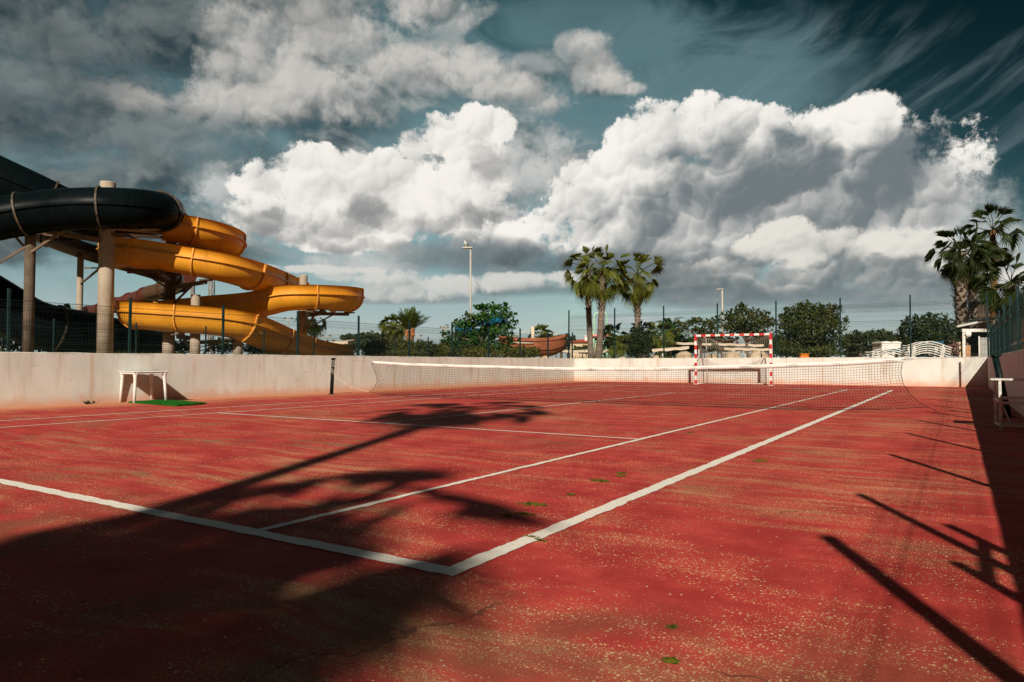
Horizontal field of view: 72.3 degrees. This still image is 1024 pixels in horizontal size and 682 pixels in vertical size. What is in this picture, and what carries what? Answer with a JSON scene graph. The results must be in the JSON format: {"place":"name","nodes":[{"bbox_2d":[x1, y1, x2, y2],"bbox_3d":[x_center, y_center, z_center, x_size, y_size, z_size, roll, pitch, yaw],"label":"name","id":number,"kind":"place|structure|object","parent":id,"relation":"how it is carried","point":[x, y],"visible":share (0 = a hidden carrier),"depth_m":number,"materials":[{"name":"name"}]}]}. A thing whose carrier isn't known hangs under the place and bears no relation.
{"place":"outdoors","nodes":[
{"label":"outdoors","id":0,"kind":"place"},
{"bbox_2d":[208,280,214,353],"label":"radio mast","id":1,"kind":"object","parent":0,"point":[212,286],"visible":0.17,"depth_m":110.08,"materials":[{"name":"metal"}]},
{"bbox_2d":[89,351,675,357],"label":"dry grass","id":2,"kind":"structure","parent":0,"point":[368,355],"depth_m":23.21,"materials":[{"name":"plant"}]},
{"bbox_2d":[454,312,507,356],"bbox_3d":[-1.339,-0.277,39.148,2.505,2.881,3.792,-1,-2,32],"label":"blue slide","id":3,"kind":"object","parent":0,"point":[490,322],"visible":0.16,"depth_m":37.94,"materials":[{"name":"plastic"}]},
{"bbox_2d":[0,381,1023,681],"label":"court ground","id":4,"kind":"structure","parent":0,"point":[718,563],"depth_m":3.67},
{"bbox_2d":[119,371,168,402],"bbox_3d":[-8.662,1.075,16.486,0.800,0.722,0.800,-1,-2,38],"label":"plastic table","id":5,"kind":"object","parent":4,"relation":"on","point":[136,373],"visible":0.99,"depth_m":16.40,"materials":[{"name":"white plastic"}]},
{"bbox_2d":[128,399,206,405],"bbox_3d":[-7.701,1.384,15.836,2.269,0.058,0.895,-1,-2,38],"label":"grass mat","id":6,"kind":"object","parent":4,"relation":"on","point":[167,402],"depth_m":15.59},
{"bbox_2d":[0,352,573,407],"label":"retaining wall","id":7,"kind":"structure","parent":4,"relation":"on","point":[28,379],"depth_m":18.61,"materials":[{"name":"white concrete"}]},
{"bbox_2d":[0,288,572,357],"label":"fence","id":8,"kind":"object","parent":7,"relation":"on","point":[385,344],"visible":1,"depth_m":20.28,"materials":[{"name":"metal"}]},
{"bbox_2d":[328,358,335,393],"bbox_3d":[-5.289,1.034,20.648,0.260,1.073,0.195,-1,-2,32],"label":"net post","id":9,"kind":"object","parent":4,"relation":"on","point":[332,375],"visible":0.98,"depth_m":20.60,"materials":[{"name":"metal"}]},
{"bbox_2d":[339,356,979,412],"bbox_3d":[1.481,0.900,16.334,16.062,1.052,0.072,-1,-2,32],"label":"tennis net","id":10,"kind":"object","parent":9,"relation":"attached to","point":[781,366],"visible":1,"depth_m":15.09,"materials":[{"name":"white fabric"}]},
{"bbox_2d":[0,385,892,575],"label":"court lines","id":11,"kind":"object","parent":4,"relation":"on","point":[475,560],"visible":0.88,"depth_m":4.31,"materials":[{"name":"white paint"}]},
{"bbox_2d":[9,435,1012,677],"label":"court litter","id":12,"kind":"object","parent":4,"relation":"on","point":[528,536],"visible":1,"depth_m":3.70,"materials":[{"name":"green plant"}]},
{"bbox_2d":[504,432,766,663],"bbox_3d":[1.309,1.095,5.803,1.413,0.011,7.372,-1,-2,23],"label":"moss","id":13,"kind":"object","parent":4,"relation":"on","point":[673,660],"visible":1,"depth_m":4.27,"materials":[{"name":"green plant"}]},
{"bbox_2d":[694,333,772,385],"bbox_3d":[9.524,0.783,29.914,3.320,2.142,1.209,-1,-2,32],"label":"goal","id":14,"kind":"object","parent":4,"relation":"on","point":[750,334],"visible":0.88,"depth_m":29.98,"materials":[{"name":"white paint"}]},
{"bbox_2d":[574,357,987,386],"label":"retaining wall","id":15,"kind":"structure","parent":4,"relation":"on","point":[951,372],"depth_m":29.64,"materials":[{"name":"white concrete"}]},
{"bbox_2d":[568,291,988,357],"bbox_3d":[10.483,-0.491,31.403,17.975,2.506,0.108,-1,-2,32],"label":"fence","id":16,"kind":"object","parent":15,"relation":"on","point":[666,347],"visible":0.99,"depth_m":30.34,"materials":[{"name":"metal"}]},
{"bbox_2d":[990,354,1015,417],"bbox_3d":[8.367,0.765,11.951,0.336,1.078,0.195,-1,-2,32],"label":"net post","id":17,"kind":"object","parent":4,"relation":"on","point":[997,366],"visible":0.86,"depth_m":11.94,"materials":[{"name":"metal"}]},
{"bbox_2d":[988,350,1023,416],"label":"retaining wall","id":18,"kind":"structure","parent":4,"relation":"on","point":[1012,364],"depth_m":14.25,"materials":[{"name":"white concrete"}]},
{"bbox_2d":[989,286,1023,354],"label":"fence","id":19,"kind":"object","parent":18,"relation":"on","point":[1005,334],"visible":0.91,"depth_m":16.64,"materials":[{"name":"green metal"}]},
{"bbox_2d":[989,378,1023,429],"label":"metal table","id":20,"kind":"object","parent":4,"relation":"on","point":[1000,402],"visible":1,"depth_m":9.72,"materials":[{"name":"white paint"}]},
{"bbox_2d":[0,0,1023,357],"label":"sky","id":21,"kind":"structure","parent":0,"point":[786,152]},
{"bbox_2d":[593,312,608,357],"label":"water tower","id":22,"kind":"structure","parent":0,"point":[594,337],"depth_m":56.94,"materials":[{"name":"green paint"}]},
{"bbox_2d":[629,321,657,357],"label":"palm tree","id":23,"kind":"object","parent":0,"point":[647,326],"visible":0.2,"depth_m":40.77,"materials":[{"name":"green plant"}]},
{"label":"terrain","id":24,"kind":"structure","parent":0,"visible":0},
{"bbox_2d":[0,303,87,351],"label":"hedge","id":25,"kind":"object","parent":24,"relation":"on","point":[3,347],"visible":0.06,"depth_m":30.37,"materials":[{"name":"green plant"}]},
{"bbox_2d":[0,155,98,236],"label":"tube slide","id":26,"kind":"object","parent":24,"relation":"on","point":[15,176],"visible":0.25,"depth_m":24.64,"materials":[{"name":"plastic"}]},
{"bbox_2d":[0,275,161,353],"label":"tube slide","id":27,"kind":"object","parent":24,"relation":"on","point":[17,292],"visible":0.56,"depth_m":25.90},
{"bbox_2d":[0,181,187,352],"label":"tube slide","id":28,"kind":"object","parent":24,"relation":"on","point":[109,210],"visible":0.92,"depth_m":22.81,"materials":[{"name":"plastic"}]},
{"bbox_2d":[83,274,195,312],"bbox_3d":[-21.024,-2.307,38.529,16.179,1.844,1.098,-2,-2,43],"label":"tube slide","id":29,"kind":"object","parent":24,"relation":"on","point":[137,295],"visible":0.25,"depth_m":36.75,"materials":[{"name":"plastic"}]},
{"bbox_2d":[24,233,184,299],"bbox_3d":[-18.220,-3.871,30.502,7.388,3.506,5.289,2,-2,-43],"label":"tube slide","id":30,"kind":"object","parent":29,"relation":"attached to","point":[89,251],"visible":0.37,"depth_m":28.85,"materials":[{"name":"brown plastic"}]},
{"bbox_2d":[175,337,266,354],"bbox_3d":[-15.043,0.154,33.180,7.794,1.779,2.537,0,-2,-6],"label":"bush","id":31,"kind":"object","parent":24,"relation":"on","point":[182,344],"visible":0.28,"depth_m":32.98,"materials":[{"name":"green plant"}]},
{"bbox_2d":[96,215,364,355],"bbox_3d":[-10.965,-1.726,28.910,7.777,5.578,10.377,-1,-2,32],"label":"water slide","id":32,"kind":"object","parent":24,"relation":"on","point":[209,250],"visible":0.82,"depth_m":25.89,"materials":[{"name":"yellow plastic"}]},
{"bbox_2d":[0,319,507,357],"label":"fence","id":33,"kind":"object","parent":24,"relation":"on","point":[205,339],"visible":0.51,"depth_m":22.98,"materials":[{"name":"metal"}]},
{"bbox_2d":[295,310,326,337],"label":"palm tree","id":34,"kind":"object","parent":24,"relation":"on","point":[310,331],"visible":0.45,"depth_m":39.85,"materials":[{"name":"green plant"}]},
{"bbox_2d":[317,338,356,355],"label":"shelter","id":35,"kind":"object","parent":24,"relation":"on","point":[342,342],"visible":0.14,"depth_m":44.86,"materials":[{"name":"beige fabric"}]},
{"bbox_2d":[340,330,386,350],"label":"tree","id":36,"kind":"object","parent":24,"relation":"on","point":[368,336],"visible":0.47,"depth_m":61.68,"materials":[{"name":"green plant"}]},
{"bbox_2d":[361,340,387,355],"bbox_3d":[-6.447,0.448,33.235,1.472,1.083,1.435,-1,-2,32],"label":"bush","id":37,"kind":"object","parent":24,"relation":"on","point":[369,346],"visible":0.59,"depth_m":32.79,"materials":[{"name":"green plant"}]},
{"bbox_2d":[377,313,406,339],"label":"palm tree","id":38,"kind":"object","parent":24,"relation":"on","point":[384,322],"visible":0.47,"depth_m":43.71,"materials":[{"name":"green plant"}]},
{"bbox_2d":[384,338,415,356],"bbox_3d":[-5.456,0.375,33.417,2.018,1.241,2.148,1,-2,-28],"label":"bush","id":39,"kind":"object","parent":24,"relation":"on","point":[404,347],"visible":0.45,"depth_m":33.30,"materials":[{"name":"green plant"}]},
{"bbox_2d":[390,306,431,343],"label":"palm tree","id":40,"kind":"object","parent":24,"relation":"on","point":[413,316],"visible":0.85,"depth_m":41.76,"materials":[{"name":"green plant"}]},
{"bbox_2d":[410,339,441,356],"bbox_3d":[-4.429,0.436,33.893,2.343,1.150,1.947,-1,-2,32],"label":"bush","id":41,"kind":"object","parent":24,"relation":"on","point":[424,348],"visible":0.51,"depth_m":33.85,"materials":[{"name":"green plant"}]},
{"bbox_2d":[432,342,455,356],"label":"bush","id":42,"kind":"object","parent":24,"relation":"on","point":[447,348],"visible":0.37,"depth_m":34.56,"materials":[{"name":"green plant"}]},
{"bbox_2d":[462,247,472,356],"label":"street lamp","id":43,"kind":"object","parent":24,"relation":"on","point":[470,248],"visible":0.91,"depth_m":52.08,"materials":[{"name":"grey metal"}]},
{"bbox_2d":[440,301,519,357],"bbox_3d":[-1.773,-0.474,36.141,4.114,3.137,3.402,-1,-2,32],"label":"tree","id":44,"kind":"object","parent":24,"relation":"on","point":[477,318],"visible":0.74,"depth_m":35.76,"materials":[{"name":"green plant"}]},
{"bbox_2d":[453,345,539,357],"bbox_3d":[-1.243,0.661,34.929,5.207,0.985,2.716,0,-2,13],"label":"bush","id":45,"kind":"object","parent":24,"relation":"on","point":[481,349],"visible":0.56,"depth_m":34.74,"materials":[{"name":"green plant"}]},
{"bbox_2d":[514,345,541,357],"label":"bush","id":46,"kind":"object","parent":24,"relation":"on","point":[535,348],"visible":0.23,"depth_m":35.78,"materials":[{"name":"green plant"}]},
{"bbox_2d":[498,327,566,356],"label":"boat","id":47,"kind":"object","parent":24,"relation":"on","point":[553,343],"visible":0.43,"depth_m":43.59,"materials":[{"name":"brown wood"}]},
{"bbox_2d":[528,323,552,357],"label":"palm tree","id":48,"kind":"object","parent":24,"relation":"on","point":[538,327],"visible":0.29,"depth_m":51.86,"materials":[{"name":"green plant"}]},
{"bbox_2d":[549,333,576,357],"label":"tree","id":49,"kind":"object","parent":24,"relation":"on","point":[561,353],"visible":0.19,"depth_m":65.51,"materials":[{"name":"green plant"}]},
{"bbox_2d":[574,344,587,355],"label":"bush","id":50,"kind":"object","parent":24,"relation":"on","point":[583,347],"visible":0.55,"depth_m":49.74,"materials":[{"name":"green plant"}]},
{"bbox_2d":[569,336,595,357],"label":"house","id":51,"kind":"structure","parent":24,"relation":"on","point":[582,341],"depth_m":64.69,"materials":[{"name":"beige tile"}]},
{"bbox_2d":[562,350,608,357],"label":"canopy","id":52,"kind":"object","parent":24,"relation":"on","point":[584,351],"visible":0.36,"depth_m":47.00,"materials":[{"name":"beige fabric"}]},
{"bbox_2d":[561,245,614,357],"bbox_3d":[4.323,-2.121,38.584,3.269,6.616,2.849,-1,-2,32],"label":"palm tree","id":53,"kind":"object","parent":24,"relation":"on","point":[577,291],"visible":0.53,"depth_m":38.52,"materials":[{"name":"green plant"}]},
{"bbox_2d":[575,244,632,357],"bbox_3d":[4.845,-2.019,36.434,3.116,6.290,2.863,0,-2,-12],"label":"palm tree","id":54,"kind":"object","parent":24,"relation":"on","point":[600,292],"visible":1,"depth_m":36.30,"materials":[{"name":"green plant"}]},
{"bbox_2d":[603,322,627,357],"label":"palm tree","id":55,"kind":"object","parent":24,"relation":"on","point":[609,329],"visible":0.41,"depth_m":41.67,"materials":[{"name":"green plant"}]},
{"bbox_2d":[607,333,631,357],"bbox_3d":[5.997,0.440,38.942,1.760,1.792,1.726,-1,-2,32],"label":"bush","id":56,"kind":"object","parent":24,"relation":"on","point":[617,349],"visible":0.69,"depth_m":38.84,"materials":[{"name":"green plant"}]},
{"bbox_2d":[608,252,665,357],"bbox_3d":[6.779,-1.845,38.106,3.222,6.018,3.336,-1,-2,32],"label":"palm tree","id":57,"kind":"object","parent":24,"relation":"on","point":[639,295],"visible":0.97,"depth_m":37.80,"materials":[{"name":"green plant"}]},
{"bbox_2d":[624,324,652,357],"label":"tree","id":58,"kind":"object","parent":24,"relation":"on","point":[638,347],"visible":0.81,"depth_m":35.29,"materials":[{"name":"green plant"}]},
{"bbox_2d":[624,330,659,344],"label":"tree","id":59,"kind":"object","parent":24,"relation":"on","point":[628,335],"visible":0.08,"depth_m":55.97,"materials":[{"name":"green plant"}]},
{"bbox_2d":[646,321,679,356],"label":"palm tree","id":60,"kind":"object","parent":24,"relation":"on","point":[657,343],"visible":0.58,"depth_m":42.66,"materials":[{"name":"green plant"}]},
{"bbox_2d":[643,346,688,356],"bbox_3d":[8.548,0.727,39.291,2.346,0.882,1.600,0,-2,0],"label":"canopy","id":61,"kind":"object","parent":24,"relation":"on","point":[685,348],"visible":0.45,"depth_m":38.50,"materials":[{"name":"beige fabric"}]},
{"bbox_2d":[655,337,681,355],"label":"bush","id":62,"kind":"object","parent":24,"relation":"on","point":[674,352],"visible":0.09,"depth_m":45.99,"materials":[{"name":"green plant"}]},
{"bbox_2d":[649,317,690,357],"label":"tree","id":63,"kind":"object","parent":24,"relation":"on","point":[666,320],"visible":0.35,"depth_m":45.65,"materials":[{"name":"green plant"}]},
{"bbox_2d":[644,342,709,357],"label":"canopy","id":64,"kind":"object","parent":24,"relation":"on","point":[691,344],"visible":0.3,"depth_m":44.00,"materials":[{"name":"beige fabric"}]},
{"bbox_2d":[675,351,692,357],"bbox_3d":[8.722,0.781,35.529,1.029,0.560,0.960,-1,-2,32],"label":"boulder","id":65,"kind":"object","parent":24,"relation":"on","point":[684,354],"visible":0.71,"depth_m":35.22,"materials":[{"name":"stone"}]},
{"bbox_2d":[675,333,708,353],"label":"bush","id":66,"kind":"object","parent":24,"relation":"on","point":[690,349],"visible":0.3,"depth_m":46.47,"materials":[{"name":"green plant"}]},
{"bbox_2d":[676,315,721,357],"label":"tree","id":67,"kind":"object","parent":24,"relation":"on","point":[692,321],"visible":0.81,"depth_m":40.93,"materials":[{"name":"green plant"}]},
{"bbox_2d":[705,353,718,357],"bbox_3d":[9.786,0.807,34.214,0.779,0.426,0.783,1,-2,-40],"label":"boulder","id":68,"kind":"object","parent":24,"relation":"on","point":[713,355],"visible":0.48,"depth_m":33.99,"materials":[{"name":"stone"}]},
{"bbox_2d":[700,332,738,355],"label":"bush","id":69,"kind":"object","parent":24,"relation":"on","point":[729,340],"visible":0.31,"depth_m":46.61,"materials":[{"name":"green plant"}]},
{"bbox_2d":[716,289,723,356],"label":"street lamp","id":70,"kind":"object","parent":24,"relation":"on","point":[721,307],"visible":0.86,"depth_m":54.04,"materials":[{"name":"white metal"}]},
{"bbox_2d":[722,351,741,357],"bbox_3d":[10.768,0.756,34.418,1.058,0.542,1.083,-1,-2,32],"label":"boulder","id":71,"kind":"object","parent":24,"relation":"on","point":[726,354],"visible":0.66,"depth_m":34.22,"materials":[{"name":"stone"}]},
{"bbox_2d":[708,343,763,353],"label":"canopy","id":72,"kind":"object","parent":24,"relation":"on","point":[734,345],"visible":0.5,"depth_m":43.00,"materials":[{"name":"beige fabric"}]},
{"bbox_2d":[716,347,768,357],"bbox_3d":[12.714,0.751,38.790,2.428,0.804,1.600,0,-2,0],"label":"canopy","id":73,"kind":"object","parent":24,"relation":"on","point":[742,349],"visible":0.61,"depth_m":38.00,"materials":[{"name":"beige fabric"}]},
{"bbox_2d":[719,301,774,357],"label":"tree","id":74,"kind":"object","parent":24,"relation":"on","point":[746,319],"visible":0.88,"depth_m":42.78,"materials":[{"name":"green plant"}]},
{"bbox_2d":[748,351,768,357],"bbox_3d":[11.922,0.734,33.921,1.140,0.554,1.067,-1,-2,32],"label":"boulder","id":75,"kind":"object","parent":24,"relation":"on","point":[755,355],"visible":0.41,"depth_m":33.64,"materials":[{"name":"stone"}]},
{"bbox_2d":[741,336,789,357],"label":"tree","id":76,"kind":"object","parent":24,"relation":"on","point":[763,351],"visible":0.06,"depth_m":99.50,"materials":[{"name":"green plant"}]},
{"bbox_2d":[752,328,784,352],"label":"bush","id":77,"kind":"object","parent":24,"relation":"on","point":[764,336],"visible":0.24,"depth_m":46.84,"materials":[{"name":"green plant"}]},
{"bbox_2d":[774,344,800,357],"bbox_3d":[13.717,0.595,34.954,1.352,0.886,0.825,-2,-2,44],"label":"bush","id":78,"kind":"object","parent":24,"relation":"on","point":[787,351],"visible":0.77,"depth_m":34.87,"materials":[{"name":"green plant"}]},
{"bbox_2d":[770,299,851,357],"bbox_3d":[16.471,-0.591,38.886,4.275,3.565,3.979,-1,-2,32],"label":"tree","id":79,"kind":"object","parent":24,"relation":"on","point":[807,316],"visible":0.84,"depth_m":38.45,"materials":[{"name":"green plant"}]},
{"bbox_2d":[842,329,876,356],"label":"tree","id":80,"kind":"object","parent":24,"relation":"on","point":[857,348],"visible":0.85,"depth_m":71.89,"materials":[{"name":"green plant"}]},
{"bbox_2d":[866,328,894,352],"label":"tree","id":81,"kind":"object","parent":24,"relation":"on","point":[881,335],"visible":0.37,"depth_m":74.44,"materials":[{"name":"green plant"}]},
{"bbox_2d":[864,353,903,356],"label":"sunbed","id":82,"kind":"object","parent":24,"relation":"on","point":[883,354],"visible":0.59,"depth_m":31.90,"materials":[{"name":"white plastic"}]},
{"bbox_2d":[864,350,907,356],"bbox_3d":[17.254,0.632,32.169,1.945,0.405,0.640,0,-2,-5],"label":"sunbed","id":83,"kind":"object","parent":82,"relation":"on","point":[886,351],"visible":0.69,"depth_m":31.91,"materials":[{"name":"white plastic"}]},
{"bbox_2d":[869,348,909,356],"bbox_3d":[17.271,0.532,32.162,1.945,0.405,0.640,0,-2,-5],"label":"sunbed","id":84,"kind":"object","parent":83,"relation":"on","point":[878,350],"visible":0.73,"depth_m":31.90,"materials":[{"name":"white plastic"}]},
{"bbox_2d":[881,348,904,351],"bbox_3d":[17.587,0.425,32.462,1.100,0.220,0.550,0,-2,0],"label":"sunbed cushion","id":85,"kind":"object","parent":84,"relation":"on","point":[894,349],"visible":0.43,"depth_m":32.19,"materials":[{"name":"fabric"}]},
{"bbox_2d":[872,341,901,356],"bbox_3d":[19.217,0.536,35.983,1.020,1.019,0.960,0,-2,0],"label":"hut","id":86,"kind":"object","parent":24,"relation":"on","point":[891,344],"visible":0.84,"depth_m":35.54,"materials":[{"name":"white plastic"}]},
{"bbox_2d":[888,331,901,340],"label":"tree","id":87,"kind":"object","parent":24,"relation":"on","point":[896,338],"visible":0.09,"depth_m":77.45,"materials":[{"name":"green plant"}]},
{"bbox_2d":[899,352,940,356],"bbox_3d":[18.668,0.720,31.777,1.945,0.405,0.640,0,-2,3],"label":"sunbed","id":88,"kind":"object","parent":24,"relation":"on","point":[922,353],"visible":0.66,"depth_m":31.49,"materials":[{"name":"white plastic"}]},
{"bbox_2d":[901,350,949,356],"bbox_3d":[18.684,0.620,31.770,1.945,0.405,0.640,0,-2,3],"label":"sunbed","id":89,"kind":"object","parent":88,"relation":"on","point":[927,351],"visible":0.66,"depth_m":31.48,"materials":[{"name":"white plastic"}]},
{"bbox_2d":[906,348,950,356],"bbox_3d":[18.701,0.520,31.762,1.945,0.405,0.640,0,-2,3],"label":"sunbed","id":90,"kind":"object","parent":89,"relation":"on","point":[932,351],"visible":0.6,"depth_m":31.47,"materials":[{"name":"white plastic"}]},
{"bbox_2d":[900,346,950,354],"bbox_3d":[18.718,0.419,31.755,1.945,0.405,0.640,0,-2,3],"label":"sunbed","id":91,"kind":"object","parent":90,"relation":"on","point":[923,346],"visible":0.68,"depth_m":31.48,"materials":[{"name":"white plastic"}]},
{"bbox_2d":[901,343,950,351],"bbox_3d":[18.735,0.319,31.747,1.945,0.405,0.640,0,-2,3],"label":"sunbed","id":92,"kind":"object","parent":91,"relation":"on","point":[928,345],"visible":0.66,"depth_m":31.46,"materials":[{"name":"white plastic"}]},
{"bbox_2d":[901,341,950,349],"bbox_3d":[18.752,0.219,31.739,1.945,0.405,0.640,0,-2,3],"label":"sunbed","id":93,"kind":"object","parent":92,"relation":"on","point":[917,343],"visible":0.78,"depth_m":31.46,"materials":[{"name":"white plastic"}]},
{"bbox_2d":[915,341,943,345],"bbox_3d":[19.017,0.113,32.072,1.100,0.220,0.550,0,-2,0],"label":"sunbed cushion","id":94,"kind":"object","parent":93,"relation":"on","point":[941,342],"visible":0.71,"depth_m":31.80,"materials":[{"name":"teal fabric"}]},
{"bbox_2d":[894,311,962,356],"bbox_3d":[21.988,-0.210,37.608,4.004,2.693,4.750,-1,-2,32],"label":"tree","id":95,"kind":"object","parent":24,"relation":"on","point":[922,328],"visible":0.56,"depth_m":36.47,"materials":[{"name":"green plant"}]},
{"bbox_2d":[944,337,961,356],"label":"bush","id":96,"kind":"object","parent":24,"relation":"on","point":[954,351],"visible":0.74,"depth_m":33.92,"materials":[{"name":"green plant"}]},
{"bbox_2d":[923,226,995,347],"bbox_3d":[23.706,-2.530,37.229,3.444,7.343,3.419,-1,-2,32],"label":"palm tree","id":97,"kind":"object","parent":24,"relation":"on","point":[956,271],"visible":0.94,"depth_m":36.87,"materials":[{"name":"green plant"}]},
{"bbox_2d":[939,234,1005,327],"bbox_3d":[25.450,-2.370,38.636,3.343,7.101,3.358,-1,-2,32],"label":"palm tree","id":98,"kind":"object","parent":24,"relation":"on","point":[972,295],"visible":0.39,"depth_m":38.38,"materials":[{"name":"green plant"}]},
{"bbox_2d":[949,317,1003,356],"bbox_3d":[24.835,-0.037,37.384,4.080,2.333,3.171,0,-2,0],"label":"kiosk","id":99,"kind":"object","parent":24,"relation":"on","point":[976,342],"visible":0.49,"depth_m":36.17,"materials":[{"name":"metal"}]},
{"bbox_2d":[955,299,1023,346],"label":"cabin","id":100,"kind":"object","parent":24,"relation":"on","point":[983,325],"visible":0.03,"depth_m":52.26,"materials":[{"name":"metal"}]},
{"bbox_2d":[963,202,1023,324],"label":"palm tree","id":101,"kind":"object","parent":24,"relation":"on","point":[1013,238],"visible":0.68,"depth_m":39.89,"materials":[{"name":"green plant"}]},
{"bbox_2d":[970,251,1023,346],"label":"palm tree","id":102,"kind":"object","parent":24,"relation":"on","point":[995,302],"visible":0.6,"depth_m":34.95,"materials":[{"name":"green plant"}]}
]}

